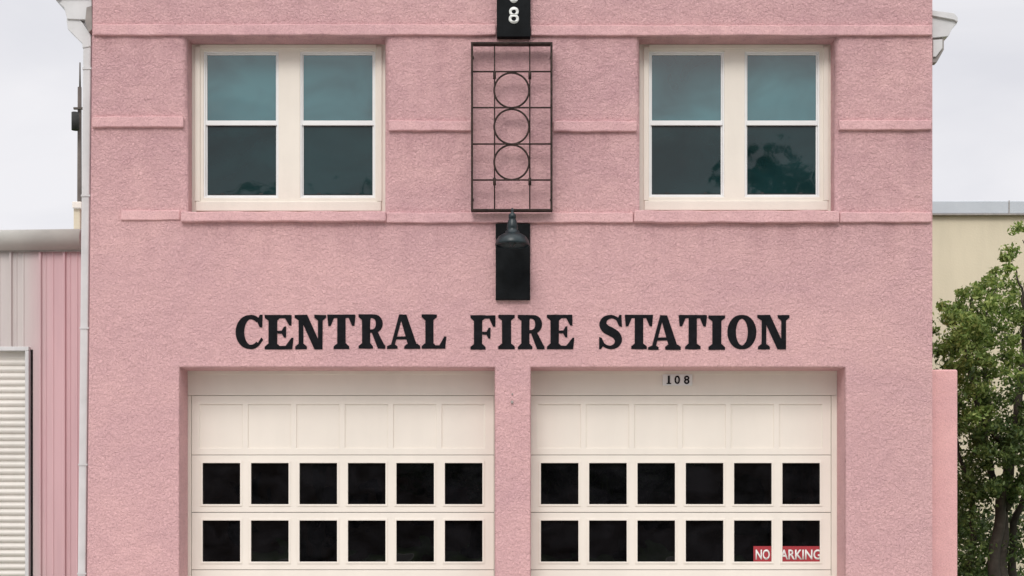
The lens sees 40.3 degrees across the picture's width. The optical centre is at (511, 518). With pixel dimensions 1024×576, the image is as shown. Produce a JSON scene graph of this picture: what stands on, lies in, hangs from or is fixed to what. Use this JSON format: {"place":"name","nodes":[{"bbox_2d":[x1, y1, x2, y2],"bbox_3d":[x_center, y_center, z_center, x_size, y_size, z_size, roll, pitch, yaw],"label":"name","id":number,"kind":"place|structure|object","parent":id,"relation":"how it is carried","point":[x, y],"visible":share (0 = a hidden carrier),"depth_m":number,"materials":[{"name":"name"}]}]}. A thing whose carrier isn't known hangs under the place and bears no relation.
{"place":"outdoors","nodes":[
{"label":"outdoors","id":0,"kind":"place"},
{"bbox_2d":[0,229,80,575],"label":"metal shed","id":1,"kind":"structure","parent":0,"point":[40,291],"depth_m":17.40,"materials":[{"name":"paint"}]},
{"bbox_2d":[0,351,24,575],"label":"roller door","id":2,"kind":"structure","parent":1,"relation":"in","point":[12,363],"depth_m":17.42,"materials":[{"name":"paint"}]},
{"bbox_2d":[0,0,1023,229],"label":"sky","id":3,"kind":"structure","parent":0,"point":[978,75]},
{"bbox_2d":[932,216,1023,571],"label":"wall","id":4,"kind":"structure","parent":0,"point":[965,251],"depth_m":28.60,"materials":[{"name":"paint"}]},
{"bbox_2d":[932,201,1023,213],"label":"coping","id":5,"kind":"object","parent":4,"relation":"on","point":[971,207],"depth_m":28.52,"materials":[{"name":"metal"}]},
{"label":"ground","id":6,"kind":"structure","parent":0,"visible":0},
{"bbox_2d":[71,62,82,201],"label":"utility pole","id":7,"kind":"object","parent":6,"relation":"on","point":[76,121],"visible":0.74,"depth_m":41.94,"materials":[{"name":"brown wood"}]},
{"bbox_2d":[192,512,493,512],"bbox_3d":[-2.004,-0.092,16.473,3.728,3.383,0.014,0,0,0],"label":"garage door","id":8,"kind":"structure","parent":6,"relation":"on","point":[342,512],"depth_m":16.47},
{"bbox_2d":[192,396,493,454],"bbox_3d":[-1.990,-1.097,16.441,3.554,0.695,0.045,0,0,0],"label":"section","id":9,"kind":"object","parent":8,"relation":"attached to","point":[390,401],"visible":1,"depth_m":16.42,"materials":[{"name":"paint"}]},
{"bbox_2d":[200,404,241,447],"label":"panel","id":10,"kind":"object","parent":9,"relation":"attached to","point":[220,425],"visible":1,"depth_m":16.43,"materials":[{"name":"paint"}]},
{"bbox_2d":[248,404,290,447],"bbox_3d":[-2.852,-1.086,16.440,0.507,0.517,0.016,0,0,0],"label":"panel","id":11,"kind":"object","parent":9,"relation":"attached to","point":[269,425],"visible":1,"depth_m":16.43,"materials":[{"name":"paint"}]},
{"bbox_2d":[297,404,338,447],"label":"panel","id":12,"kind":"object","parent":9,"relation":"attached to","point":[317,425],"visible":1,"depth_m":16.43,"materials":[{"name":"paint"}]},
{"bbox_2d":[345,404,387,447],"bbox_3d":[-1.713,-1.086,16.440,0.507,0.517,0.016,0,0,0],"label":"panel","id":13,"kind":"object","parent":9,"relation":"attached to","point":[366,425],"visible":1,"depth_m":16.43,"materials":[{"name":"paint"}]},
{"bbox_2d":[393,404,435,447],"bbox_3d":[-1.143,-1.086,16.440,0.507,0.517,0.016,0,0,0],"label":"panel","id":14,"kind":"object","parent":9,"relation":"attached to","point":[414,425],"visible":1,"depth_m":16.43,"materials":[{"name":"paint"}]},
{"bbox_2d":[442,404,484,447],"bbox_3d":[-0.574,-1.086,16.440,0.507,0.517,0.016,0,0,0],"label":"panel","id":15,"kind":"object","parent":9,"relation":"attached to","point":[463,425],"visible":1,"depth_m":16.43,"materials":[{"name":"paint"}]},
{"bbox_2d":[531,512,830,512],"bbox_3d":[2.017,-0.092,16.473,3.720,3.383,0.014,0,0,0],"label":"garage door","id":16,"kind":"structure","parent":6,"relation":"on","point":[680,512],"depth_m":16.47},
{"bbox_2d":[531,455,830,511],"bbox_3d":[1.977,-0.410,16.441,3.545,0.669,0.045,0,0,0],"label":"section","id":17,"kind":"object","parent":16,"relation":"attached to","point":[776,459],"visible":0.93,"depth_m":16.42,"materials":[{"name":"paint"}]},
{"bbox_2d":[541,463,577,503],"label":"glass","id":18,"kind":"object","parent":17,"relation":"attached to","point":[559,483],"visible":1,"depth_m":16.45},
{"bbox_2d":[589,463,626,503],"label":"glass","id":19,"kind":"object","parent":17,"relation":"attached to","point":[607,483],"visible":1,"depth_m":16.45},
{"bbox_2d":[637,463,674,503],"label":"glass","id":20,"kind":"object","parent":17,"relation":"attached to","point":[655,483],"visible":1,"depth_m":16.45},
{"bbox_2d":[531,396,830,454],"bbox_3d":[1.977,-1.097,16.441,3.545,0.695,0.045,0,0,0],"label":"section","id":21,"kind":"object","parent":17,"relation":"on","point":[727,401],"visible":0.95,"depth_m":16.42,"materials":[{"name":"paint"}]},
{"bbox_2d":[538,404,580,447],"bbox_3d":[0.555,-1.086,16.440,0.507,0.517,0.016,0,0,0],"label":"panel","id":22,"kind":"object","parent":21,"relation":"attached to","point":[559,425],"visible":1,"depth_m":16.43,"materials":[{"name":"paint"}]},
{"bbox_2d":[586,404,628,447],"bbox_3d":[1.123,-1.086,16.440,0.507,0.517,0.016,0,0,0],"label":"panel","id":23,"kind":"object","parent":21,"relation":"attached to","point":[607,425],"visible":1,"depth_m":16.43,"materials":[{"name":"paint"}]},
{"bbox_2d":[634,404,676,447],"bbox_3d":[1.691,-1.086,16.440,0.507,0.517,0.016,0,0,0],"label":"panel","id":24,"kind":"object","parent":21,"relation":"attached to","point":[655,425],"visible":1,"depth_m":16.43,"materials":[{"name":"paint"}]},
{"bbox_2d":[683,404,724,447],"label":"panel","id":25,"kind":"object","parent":21,"relation":"attached to","point":[703,425],"visible":1,"depth_m":16.43,"materials":[{"name":"paint"}]},
{"bbox_2d":[731,404,773,447],"bbox_3d":[2.826,-1.086,16.440,0.507,0.517,0.016,0,0,0],"label":"panel","id":26,"kind":"object","parent":21,"relation":"attached to","point":[752,425],"visible":1,"depth_m":16.43,"materials":[{"name":"paint"}]},
{"bbox_2d":[779,404,821,447],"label":"panel","id":27,"kind":"object","parent":21,"relation":"attached to","point":[800,425],"visible":1,"depth_m":16.43,"materials":[{"name":"paint"}]},
{"bbox_2d":[686,463,722,503],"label":"glass","id":28,"kind":"object","parent":17,"relation":"attached to","point":[704,483],"visible":1,"depth_m":16.45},
{"bbox_2d":[734,463,770,503],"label":"glass","id":29,"kind":"object","parent":17,"relation":"attached to","point":[752,483],"visible":1,"depth_m":16.45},
{"bbox_2d":[782,463,819,503],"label":"glass","id":30,"kind":"object","parent":17,"relation":"attached to","point":[800,483],"visible":1,"depth_m":16.45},
{"bbox_2d":[932,370,956,575],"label":"garden wall","id":31,"kind":"structure","parent":6,"relation":"on","point":[944,472],"depth_m":16.30,"materials":[{"name":"paint"}]},
{"bbox_2d":[932,220,1023,575],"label":"tree","id":32,"kind":"object","parent":6,"relation":"on","point":[1005,489],"visible":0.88,"depth_m":18.91,"materials":[{"name":"green plant"}]},
{"bbox_2d":[957,496,1023,575],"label":"hedge","id":33,"kind":"object","parent":6,"relation":"on","point":[985,523],"visible":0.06,"depth_m":22.88,"materials":[{"name":"green plant"}]},
{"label":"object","id":34,"kind":"object","parent":6,"relation":"on","visible":0},
{"bbox_2d":[192,570,493,575],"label":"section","id":35,"kind":"object","parent":34,"relation":"on","point":[342,572],"visible":1,"depth_m":16.42,"materials":[{"name":"paint"}]},
{"bbox_2d":[192,513,493,569],"bbox_3d":[-1.990,0.266,16.441,3.554,0.669,0.045,0,0,0],"label":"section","id":36,"kind":"object","parent":35,"relation":"on","point":[488,564],"visible":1,"depth_m":16.42,"materials":[{"name":"paint"}]},
{"bbox_2d":[203,521,239,561],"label":"glass","id":37,"kind":"object","parent":36,"relation":"attached to","point":[221,541],"visible":1,"depth_m":16.45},
{"bbox_2d":[251,521,288,561],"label":"glass","id":38,"kind":"object","parent":36,"relation":"attached to","point":[269,541],"visible":1,"depth_m":16.45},
{"bbox_2d":[297,518,338,563],"bbox_3d":[-2.277,0.265,16.420,0.489,0.532,0.020,0,0,0],"label":"bead","id":39,"kind":"object","parent":36,"relation":"attached to","point":[298,531],"visible":1,"depth_m":16.41,"materials":[{"name":"paint"}]},
{"bbox_2d":[300,521,336,561],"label":"glass","id":40,"kind":"object","parent":36,"relation":"attached to","point":[318,541],"visible":1,"depth_m":16.45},
{"bbox_2d":[192,455,493,511],"bbox_3d":[-1.990,-0.410,16.441,3.554,0.669,0.045,0,0,0],"label":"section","id":41,"kind":"object","parent":36,"relation":"on","point":[488,460],"visible":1,"depth_m":16.42,"materials":[{"name":"paint"}]},
{"bbox_2d":[203,463,239,503],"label":"glass","id":42,"kind":"object","parent":41,"relation":"attached to","point":[221,483],"visible":1,"depth_m":16.45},
{"bbox_2d":[251,463,288,503],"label":"glass","id":43,"kind":"object","parent":41,"relation":"attached to","point":[269,483],"visible":1,"depth_m":16.45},
{"bbox_2d":[300,463,336,503],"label":"glass","id":44,"kind":"object","parent":41,"relation":"attached to","point":[318,483],"visible":1,"depth_m":16.45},
{"bbox_2d":[348,463,384,503],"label":"glass","id":45,"kind":"object","parent":41,"relation":"attached to","point":[366,483],"visible":1,"depth_m":16.45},
{"bbox_2d":[397,463,433,503],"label":"glass","id":46,"kind":"object","parent":41,"relation":"attached to","point":[415,483],"visible":1,"depth_m":16.45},
{"bbox_2d":[445,463,481,503],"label":"glass","id":47,"kind":"object","parent":41,"relation":"attached to","point":[463,483],"visible":1,"depth_m":16.45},
{"bbox_2d":[348,521,384,561],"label":"glass","id":48,"kind":"object","parent":36,"relation":"attached to","point":[366,541],"visible":1,"depth_m":16.45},
{"bbox_2d":[346,518,387,563],"bbox_3d":[-1.708,0.265,16.420,0.489,0.532,0.020,0,0,0],"label":"bead","id":49,"kind":"object","parent":36,"relation":"attached to","point":[386,531],"visible":1,"depth_m":16.41,"materials":[{"name":"paint"}]},
{"bbox_2d":[394,518,435,563],"bbox_3d":[-1.138,0.265,16.420,0.489,0.532,0.020,0,0,0],"label":"bead","id":50,"kind":"object","parent":36,"relation":"attached to","point":[395,531],"visible":1,"depth_m":16.41,"materials":[{"name":"paint"}]},
{"bbox_2d":[397,521,433,561],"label":"glass","id":51,"kind":"object","parent":36,"relation":"attached to","point":[415,541],"visible":1,"depth_m":16.45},
{"bbox_2d":[445,521,481,561],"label":"glass","id":52,"kind":"object","parent":36,"relation":"attached to","point":[463,541],"visible":1,"depth_m":16.45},
{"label":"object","id":53,"kind":"object","parent":6,"relation":"on","visible":0},
{"bbox_2d":[531,570,830,575],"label":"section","id":54,"kind":"object","parent":53,"relation":"on","point":[680,572],"visible":0.89,"depth_m":16.42,"materials":[{"name":"paint"}]},
{"bbox_2d":[531,513,830,569],"bbox_3d":[1.977,0.266,16.441,3.545,0.669,0.045,0,0,0],"label":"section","id":55,"kind":"object","parent":54,"relation":"on","point":[776,565],"visible":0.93,"depth_m":16.42,"materials":[{"name":"paint"}]},
{"bbox_2d":[541,521,577,561],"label":"glass","id":56,"kind":"object","parent":55,"relation":"attached to","point":[559,541],"visible":1,"depth_m":16.45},
{"bbox_2d":[589,521,626,561],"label":"glass","id":57,"kind":"object","parent":55,"relation":"attached to","point":[607,541],"visible":1,"depth_m":16.45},
{"bbox_2d":[637,521,674,561],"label":"glass","id":58,"kind":"object","parent":55,"relation":"attached to","point":[655,541],"visible":1,"depth_m":16.45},
{"bbox_2d":[686,521,722,561],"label":"glass","id":59,"kind":"object","parent":55,"relation":"attached to","point":[704,541],"visible":1,"depth_m":16.45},
{"bbox_2d":[734,521,770,561],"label":"glass","id":60,"kind":"object","parent":55,"relation":"attached to","point":[748,535],"visible":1,"depth_m":16.45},
{"bbox_2d":[732,518,773,563],"bbox_3d":[2.831,0.265,16.420,0.489,0.532,0.020,0,0,0],"label":"bead","id":61,"kind":"object","parent":55,"relation":"attached to","point":[772,531],"visible":1,"depth_m":16.41,"materials":[{"name":"paint"}]},
{"bbox_2d":[753,546,819,561],"bbox_3d":[3.249,0.422,16.439,0.813,0.193,0.008,0,0,0],"label":"no parking sign","id":62,"kind":"object","parent":55,"relation":"attached to","point":[795,553],"visible":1,"depth_m":16.44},
{"bbox_2d":[782,521,819,545],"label":"glass","id":63,"kind":"object","parent":55,"relation":"attached to","point":[800,533],"visible":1,"depth_m":16.45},
{"label":"apron pavement","id":64,"kind":"structure","parent":0,"visible":0},
{"bbox_2d":[87,0,931,575],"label":"walls","id":65,"kind":"structure","parent":64,"relation":"on","point":[173,302],"depth_m":16.00,"materials":[{"name":"pink paint"}]},
{"bbox_2d":[56,0,92,27],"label":"gutter","id":66,"kind":"object","parent":65,"relation":"attached to","point":[75,9],"visible":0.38,"depth_m":16.12,"materials":[{"name":"paint"}]},
{"bbox_2d":[67,19,91,47],"bbox_3d":[-5.010,-5.608,16.190,0.285,0.335,0.100,0,0,0],"label":"outlet","id":67,"kind":"object","parent":66,"relation":"attached to","point":[78,30],"visible":0.86,"depth_m":16.14,"materials":[{"name":"paint"}]},
{"bbox_2d":[78,47,91,575],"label":"downspout","id":68,"kind":"object","parent":65,"relation":"attached to","point":[84,320],"visible":0.85,"depth_m":16.15,"materials":[{"name":"paint"}]},
{"bbox_2d":[92,116,183,127],"bbox_3d":[-4.279,-4.538,15.988,1.043,0.126,0.054,0,0,0],"label":"band","id":69,"kind":"object","parent":65,"relation":"attached to","point":[141,122],"visible":1,"depth_m":15.96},
{"bbox_2d":[121,210,179,220],"bbox_3d":[-4.138,-3.473,15.996,0.678,0.117,0.040,0,0,0],"label":"band","id":70,"kind":"object","parent":65,"relation":"attached to","point":[129,215],"visible":1,"depth_m":15.98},
{"bbox_2d":[188,395,191,575],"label":"jamb","id":71,"kind":"object","parent":65,"relation":"attached to","point":[189,485],"visible":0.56,"depth_m":16.40,"materials":[{"name":"beige paint"}]},
{"bbox_2d":[181,211,385,222],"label":"sill","id":72,"kind":"structure","parent":65,"relation":"attached to","point":[288,216],"depth_m":15.94,"materials":[{"name":"paint"}]},
{"bbox_2d":[192,44,384,211],"bbox_3d":[-2.603,-4.558,16.295,2.310,2.006,0.090,0,0,0],"label":"casing","id":73,"kind":"object","parent":65,"relation":"attached to","point":[289,125],"visible":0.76,"depth_m":16.25,"materials":[{"name":"beige paint"}]},
{"bbox_2d":[195,47,199,200],"bbox_3d":[-3.656,-4.588,16.241,0.059,1.797,0.017,0,0,0],"label":"window frame","id":74,"kind":"object","parent":73,"relation":"attached to","point":[197,123],"visible":1,"depth_m":16.23,"materials":[{"name":"beige paint"}]},
{"bbox_2d":[377,47,381,200],"bbox_3d":[-1.543,-4.588,16.241,0.059,1.797,0.017,0,0,0],"label":"window frame","id":75,"kind":"object","parent":73,"relation":"attached to","point":[379,123],"visible":1,"depth_m":16.23,"materials":[{"name":"beige paint"}]},
{"bbox_2d":[200,44,376,197],"bbox_3d":[-2.600,-4.622,16.276,2.051,1.781,0.088,0,0,0],"label":"window","id":76,"kind":"structure","parent":65,"relation":"attached to","point":[288,46],"depth_m":16.26,"materials":[{"name":"beige paint"}]},
{"bbox_2d":[206,126,276,195],"bbox_3d":[-3.153,-4.183,16.304,0.834,0.859,0.028,0,0,0],"label":"sash","id":77,"kind":"object","parent":76,"relation":"attached to","point":[207,169],"visible":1,"depth_m":16.29,"materials":[{"name":"white plastic"}]},
{"bbox_2d":[208,127,275,193],"bbox_3d":[-3.153,-4.177,16.308,0.821,0.832,0.005,0,0,0],"label":"glass","id":78,"kind":"object","parent":77,"relation":"attached to","point":[241,160],"visible":1,"depth_m":16.30,"materials":[{"name":"glass"}]},
{"bbox_2d":[206,54,276,120],"bbox_3d":[-3.153,-5.014,16.295,0.834,0.811,0.030,0,0,0],"label":"sash","id":79,"kind":"object","parent":76,"relation":"attached to","point":[233,54],"visible":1,"depth_m":16.28,"materials":[{"name":"white plastic"}]},
{"bbox_2d":[208,55,275,120],"bbox_3d":[-3.153,-5.019,16.297,0.821,0.790,0.005,0,0,0],"label":"glass","id":80,"kind":"object","parent":79,"relation":"attached to","point":[241,87],"visible":1,"depth_m":16.30,"materials":[{"name":"glass"}]},
{"bbox_2d":[302,54,373,120],"bbox_3d":[-2.029,-5.014,16.295,0.839,0.811,0.030,0,0,0],"label":"sash","id":81,"kind":"object","parent":76,"relation":"attached to","point":[337,54],"visible":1,"depth_m":16.28,"materials":[{"name":"white plastic"}]},
{"bbox_2d":[304,55,371,120],"bbox_3d":[-2.029,-5.019,16.297,0.825,0.790,0.005,0,0,0],"label":"glass","id":82,"kind":"object","parent":81,"relation":"attached to","point":[337,87],"visible":1,"depth_m":16.30,"materials":[{"name":"glass"}]},
{"bbox_2d":[302,126,373,195],"bbox_3d":[-2.029,-4.183,16.304,0.839,0.859,0.028,0,0,0],"label":"sash","id":83,"kind":"object","parent":76,"relation":"attached to","point":[303,169],"visible":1,"depth_m":16.29,"materials":[{"name":"white plastic"}]},
{"bbox_2d":[304,127,372,193],"bbox_3d":[-2.029,-4.177,16.308,0.825,0.832,0.005,0,0,0],"label":"glass","id":84,"kind":"object","parent":83,"relation":"attached to","point":[338,160],"visible":1,"depth_m":16.30,"materials":[{"name":"glass"}]},
{"bbox_2d":[196,202,380,210],"bbox_3d":[-2.598,-3.628,16.235,2.154,0.110,0.029,0,0,0],"label":"sill lip","id":85,"kind":"object","parent":65,"relation":"attached to","point":[288,206],"visible":0.89,"depth_m":16.22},
{"bbox_2d":[93,24,495,36],"bbox_3d":[-2.488,-5.591,15.987,4.610,0.134,0.058,0,0,0],"label":"band top","id":86,"kind":"object","parent":65,"relation":"attached to","point":[344,30],"visible":1,"depth_m":15.96,"materials":[{"name":"paint"}]},
{"bbox_2d":[188,374,494,395],"bbox_3d":[-2.004,-1.616,16.433,3.728,0.334,0.055,0,0,0],"label":"header board","id":87,"kind":"object","parent":65,"relation":"attached to","point":[341,384],"visible":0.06,"depth_m":16.41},
{"bbox_2d":[188,371,494,373],"bbox_3d":[-2.004,-1.739,16.398,3.728,0.088,0.012,0,0,0],"label":"header bead","id":88,"kind":"object","parent":87,"relation":"attached to","point":[341,372],"visible":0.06,"depth_m":16.39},
{"bbox_2d":[388,120,470,131],"bbox_3d":[-0.940,-4.494,15.987,0.948,0.125,0.056,0,0,0],"label":"band","id":89,"kind":"object","parent":65,"relation":"attached to","point":[425,126],"visible":0.98,"depth_m":15.96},
{"bbox_2d":[386,212,632,223],"bbox_3d":[-0.025,-3.442,15.987,2.827,0.125,0.058,0,0,0],"label":"band","id":90,"kind":"object","parent":65,"relation":"attached to","point":[495,217],"visible":1,"depth_m":15.96,"materials":[{"name":"paint"}]},
{"bbox_2d":[471,42,552,211],"bbox_3d":[-0.003,-4.451,15.922,0.926,1.914,0.175,0,0,0],"label":"ornamental iron grille","id":91,"kind":"object","parent":65,"relation":"attached to","point":[511,44],"visible":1,"depth_m":15.85,"materials":[{"name":"metal"}]},
{"bbox_2d":[236,314,788,349],"bbox_3d":[0.006,-2.136,15.993,6.345,0.409,0.004,0,0,0],"label":"painted lettering sign","id":92,"kind":"object","parent":65,"relation":"attached to","point":[605,328],"visible":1,"depth_m":15.99,"materials":[{"name":"black paint"}]},
{"bbox_2d":[495,208,529,248],"bbox_3d":[0.004,-3.246,15.693,0.386,0.438,0.613,0,0,0],"label":"wall lamp","id":93,"kind":"object","parent":65,"relation":"attached to","point":[512,237],"visible":1,"depth_m":15.52,"materials":[{"name":"metal"}]},
{"bbox_2d":[496,224,529,299],"bbox_3d":[0.010,-2.934,15.973,0.394,0.868,0.055,0,0,0],"label":"sign board","id":94,"kind":"object","parent":65,"relation":"attached to","point":[512,274],"visible":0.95,"depth_m":15.95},
{"bbox_2d":[497,0,530,38],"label":"number sign","id":95,"kind":"object","parent":65,"relation":"attached to","point":[513,19],"visible":1,"depth_m":15.91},
{"bbox_2d":[553,121,636,132],"bbox_3d":[0.952,-4.487,15.986,0.956,0.129,0.056,0,0,0],"label":"band","id":96,"kind":"object","parent":65,"relation":"attached to","point":[593,126],"visible":1,"depth_m":15.96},
{"bbox_2d":[531,374,836,395],"bbox_3d":[2.017,-1.616,16.433,3.720,0.334,0.055,0,0,0],"label":"header board","id":97,"kind":"object","parent":65,"relation":"attached to","point":[701,385],"visible":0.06,"depth_m":16.41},
{"bbox_2d":[531,371,836,373],"bbox_3d":[2.017,-1.739,16.398,3.720,0.088,0.012,0,0,0],"label":"header bead","id":98,"kind":"object","parent":97,"relation":"attached to","point":[683,372],"visible":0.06,"depth_m":16.39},
{"bbox_2d":[531,25,931,36],"bbox_3d":[2.511,-5.583,15.987,4.589,0.125,0.057,0,0,0],"label":"band top","id":99,"kind":"object","parent":65,"relation":"attached to","point":[713,30],"visible":1,"depth_m":15.96,"materials":[{"name":"paint"}]},
{"bbox_2d":[639,44,830,210],"bbox_3d":[2.609,-4.562,16.295,2.289,1.998,0.090,0,0,0],"label":"casing","id":100,"kind":"object","parent":65,"relation":"attached to","point":[734,124],"visible":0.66,"depth_m":16.25,"materials":[{"name":"beige paint"}]},
{"bbox_2d":[644,47,648,200],"bbox_3d":[1.560,-4.593,16.241,0.059,1.788,0.017,0,0,0],"label":"window frame","id":101,"kind":"object","parent":100,"relation":"attached to","point":[646,123],"visible":1,"depth_m":16.23,"materials":[{"name":"beige paint"}]},
{"bbox_2d":[823,47,828,200],"bbox_3d":[3.652,-4.593,16.241,0.059,1.788,0.017,0,0,0],"label":"window frame","id":102,"kind":"object","parent":100,"relation":"attached to","point":[825,123],"visible":1,"depth_m":16.23,"materials":[{"name":"beige paint"}]},
{"bbox_2d":[649,44,822,196],"bbox_3d":[2.606,-4.626,16.276,2.030,1.772,0.088,0,0,0],"label":"window","id":103,"kind":"structure","parent":65,"relation":"attached to","point":[735,46],"depth_m":16.26,"materials":[{"name":"beige paint"}]},
{"bbox_2d":[651,126,721,195],"bbox_3d":[2.033,-4.187,16.304,0.839,0.851,0.028,0,0,0],"label":"sash","id":104,"kind":"object","parent":103,"relation":"attached to","point":[686,195],"visible":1,"depth_m":16.29,"materials":[{"name":"white plastic"}]},
{"bbox_2d":[652,127,720,193],"bbox_3d":[2.033,-4.181,16.308,0.825,0.824,0.005,0,0,0],"label":"glass","id":105,"kind":"object","parent":104,"relation":"in","point":[686,160],"visible":1,"depth_m":16.30,"materials":[{"name":"glass"}]},
{"bbox_2d":[651,54,721,120],"bbox_3d":[2.033,-5.014,16.295,0.839,0.811,0.030,0,0,0],"label":"sash","id":106,"kind":"object","parent":103,"relation":"attached to","point":[686,54],"visible":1,"depth_m":16.28,"materials":[{"name":"white plastic"}]},
{"bbox_2d":[652,55,720,120],"bbox_3d":[2.033,-5.019,16.297,0.825,0.790,0.005,0,0,0],"label":"glass","id":107,"kind":"object","parent":106,"relation":"attached to","point":[686,87],"visible":1,"depth_m":16.30,"materials":[{"name":"glass"}]},
{"bbox_2d":[746,126,816,195],"bbox_3d":[3.144,-4.187,16.304,0.835,0.851,0.028,0,0,0],"label":"sash","id":108,"kind":"object","parent":103,"relation":"attached to","point":[781,195],"visible":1,"depth_m":16.29,"materials":[{"name":"white plastic"}]},
{"bbox_2d":[747,127,815,193],"bbox_3d":[3.144,-4.181,16.308,0.821,0.824,0.005,0,0,0],"label":"glass","id":109,"kind":"object","parent":108,"relation":"in","point":[781,160],"visible":1,"depth_m":16.30,"materials":[{"name":"glass"}]},
{"bbox_2d":[746,54,816,120],"bbox_3d":[3.144,-5.014,16.295,0.835,0.811,0.030,0,0,0],"label":"sash","id":110,"kind":"object","parent":103,"relation":"attached to","point":[781,54],"visible":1,"depth_m":16.28,"materials":[{"name":"white plastic"}]},
{"bbox_2d":[747,55,815,120],"bbox_3d":[3.144,-5.019,16.297,0.821,0.790,0.005,0,0,0],"label":"glass","id":111,"kind":"object","parent":110,"relation":"attached to","point":[781,87],"visible":1,"depth_m":16.30,"materials":[{"name":"glass"}]},
{"bbox_2d":[644,201,827,210],"bbox_3d":[2.604,-3.637,16.235,2.133,0.110,0.029,0,0,0],"label":"sill lip","id":112,"kind":"object","parent":65,"relation":"attached to","point":[734,205],"visible":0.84,"depth_m":16.22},
{"bbox_2d":[634,210,838,223],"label":"sill","id":113,"kind":"structure","parent":65,"relation":"attached to","point":[704,217],"depth_m":15.94,"materials":[{"name":"paint"}]},
{"bbox_2d":[831,395,836,575],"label":"jamb","id":114,"kind":"object","parent":65,"relation":"attached to","point":[833,485],"visible":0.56,"depth_m":16.40,"materials":[{"name":"beige paint"}]},
{"bbox_2d":[838,120,930,130],"bbox_3d":[4.269,-4.501,15.987,1.056,0.119,0.059,0,0,0],"label":"band","id":115,"kind":"object","parent":65,"relation":"attached to","point":[882,125],"visible":1,"depth_m":15.96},
{"bbox_2d":[839,212,931,222],"bbox_3d":[4.275,-3.447,15.988,1.052,0.124,0.055,0,0,0],"label":"band","id":116,"kind":"object","parent":65,"relation":"attached to","point":[885,217],"visible":1,"depth_m":15.96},
{"bbox_2d":[932,17,956,39],"bbox_3d":[4.991,-5.692,22.060,0.293,0.285,11.880,0,0,0],"label":"gutter","id":117,"kind":"object","parent":65,"relation":"attached to","point":[942,28],"visible":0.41,"depth_m":16.12,"materials":[{"name":"paint"}]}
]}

